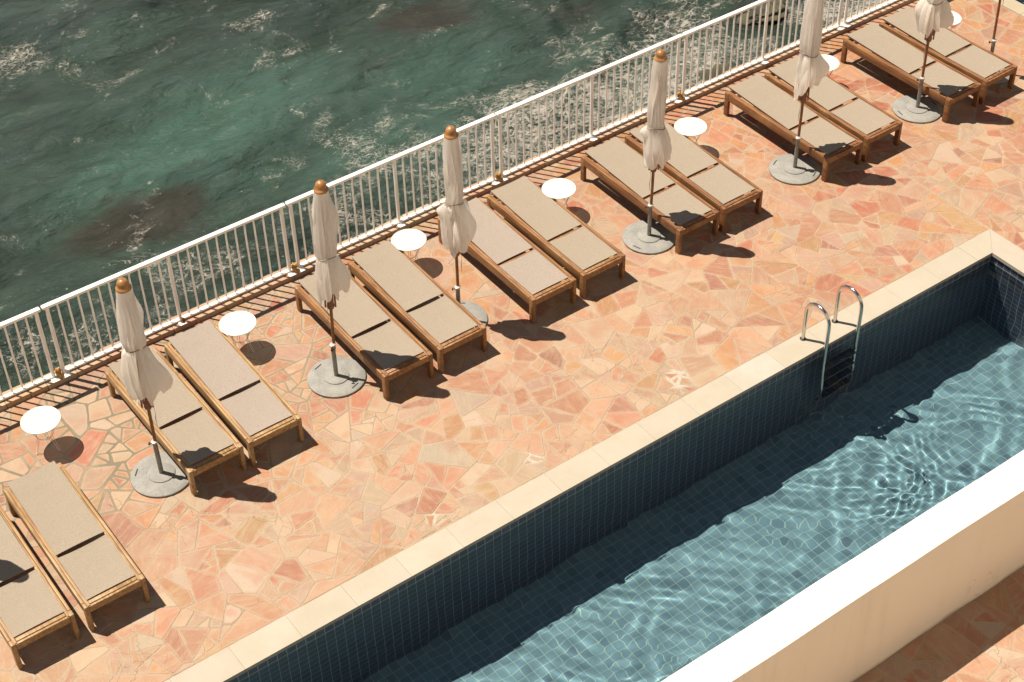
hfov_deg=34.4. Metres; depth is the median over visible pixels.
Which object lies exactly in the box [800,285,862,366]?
pool ladder
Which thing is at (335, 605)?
pool coping
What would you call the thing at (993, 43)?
parasol
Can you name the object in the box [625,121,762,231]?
sun lounger
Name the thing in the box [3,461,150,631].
sun lounger
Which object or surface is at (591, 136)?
railing panel
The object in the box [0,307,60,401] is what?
railing panel
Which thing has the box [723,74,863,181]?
sun lounger
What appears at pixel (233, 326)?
side table
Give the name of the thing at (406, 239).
side table
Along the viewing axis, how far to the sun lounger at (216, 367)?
17.76 m
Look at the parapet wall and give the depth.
14.72 m
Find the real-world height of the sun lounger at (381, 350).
0.411 m
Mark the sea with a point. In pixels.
(134, 132)
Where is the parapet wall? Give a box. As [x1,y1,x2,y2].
[661,450,1023,681]
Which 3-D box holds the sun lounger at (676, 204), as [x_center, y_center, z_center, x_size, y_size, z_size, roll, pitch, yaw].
[1.682,-1.828,20.414,0.630,0.411,1.920,-27,48,-25]
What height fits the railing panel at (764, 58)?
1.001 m
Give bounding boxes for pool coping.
[165,247,977,681]
[958,229,1023,275]
[992,0,1023,16]
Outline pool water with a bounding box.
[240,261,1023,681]
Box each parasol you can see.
[115,277,191,497]
[307,179,365,397]
[436,125,487,337]
[622,49,675,253]
[769,0,829,184]
[892,0,953,123]
[985,0,1009,84]
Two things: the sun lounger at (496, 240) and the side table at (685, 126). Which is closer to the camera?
the sun lounger at (496, 240)
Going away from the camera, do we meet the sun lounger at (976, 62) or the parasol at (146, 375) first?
the parasol at (146, 375)
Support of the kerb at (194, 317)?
on the sea wall
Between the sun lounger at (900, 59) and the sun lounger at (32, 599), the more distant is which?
the sun lounger at (900, 59)
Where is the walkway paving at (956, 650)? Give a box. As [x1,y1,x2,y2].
[855,567,1023,681]
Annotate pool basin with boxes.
[229,255,1023,681]
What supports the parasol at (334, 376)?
on the terrace paving at (248, 568)
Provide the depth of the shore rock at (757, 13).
33.40 m
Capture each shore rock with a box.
[698,63,735,81]
[736,0,786,24]
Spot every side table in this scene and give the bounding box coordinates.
[20,406,60,453]
[219,311,256,351]
[391,229,426,266]
[542,178,575,210]
[674,117,706,143]
[821,54,839,75]
[951,11,961,29]
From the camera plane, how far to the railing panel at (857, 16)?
23.59 m
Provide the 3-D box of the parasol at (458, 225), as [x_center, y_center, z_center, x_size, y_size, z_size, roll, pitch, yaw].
[-0.631,-1.218,18.138,0.652,2.629,0.652,-27,48,-25]
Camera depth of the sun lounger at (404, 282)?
18.77 m
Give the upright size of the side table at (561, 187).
0.396 m
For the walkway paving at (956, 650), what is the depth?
15.42 m
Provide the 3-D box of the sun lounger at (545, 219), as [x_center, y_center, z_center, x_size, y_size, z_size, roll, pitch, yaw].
[0.511,-1.275,19.830,0.630,0.411,1.920,-27,48,-25]
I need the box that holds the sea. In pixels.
[0,0,885,392]
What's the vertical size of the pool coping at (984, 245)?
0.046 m
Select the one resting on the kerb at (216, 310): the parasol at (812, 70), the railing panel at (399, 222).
the railing panel at (399, 222)
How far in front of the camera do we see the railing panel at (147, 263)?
18.63 m
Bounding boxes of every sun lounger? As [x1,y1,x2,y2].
[0,506,80,669]
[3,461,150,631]
[105,346,246,495]
[164,320,303,465]
[294,274,433,399]
[347,240,486,372]
[438,197,575,323]
[487,176,625,298]
[580,137,719,253]
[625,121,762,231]
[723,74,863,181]
[764,56,902,161]
[840,23,981,122]
[879,6,1017,104]
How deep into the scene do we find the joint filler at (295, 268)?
19.59 m
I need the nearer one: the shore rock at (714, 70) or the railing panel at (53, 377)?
the railing panel at (53, 377)
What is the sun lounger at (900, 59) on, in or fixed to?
on the terrace paving at (248, 568)
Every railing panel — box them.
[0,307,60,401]
[41,203,296,377]
[285,113,500,272]
[495,34,683,181]
[681,0,844,99]
[841,0,898,27]
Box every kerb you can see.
[0,0,915,411]
[0,1,897,405]
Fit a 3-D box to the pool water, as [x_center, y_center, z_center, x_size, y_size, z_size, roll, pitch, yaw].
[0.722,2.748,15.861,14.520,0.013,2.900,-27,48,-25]
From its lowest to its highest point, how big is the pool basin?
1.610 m
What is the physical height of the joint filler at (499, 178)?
0.111 m
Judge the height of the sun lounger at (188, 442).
0.411 m
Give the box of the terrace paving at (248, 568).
[0,0,1023,681]
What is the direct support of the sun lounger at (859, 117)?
on the terrace paving at (248, 568)
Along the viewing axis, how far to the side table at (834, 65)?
22.20 m
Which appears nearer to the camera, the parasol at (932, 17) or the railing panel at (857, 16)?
the parasol at (932, 17)
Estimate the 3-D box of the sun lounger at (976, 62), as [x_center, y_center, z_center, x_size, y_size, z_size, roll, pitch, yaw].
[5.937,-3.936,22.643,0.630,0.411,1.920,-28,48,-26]
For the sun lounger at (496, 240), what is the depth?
19.25 m
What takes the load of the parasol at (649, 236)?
on the terrace paving at (248, 568)
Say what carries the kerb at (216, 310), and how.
on the sea wall
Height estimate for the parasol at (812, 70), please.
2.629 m
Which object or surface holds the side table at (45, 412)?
on the terrace paving at (248, 568)

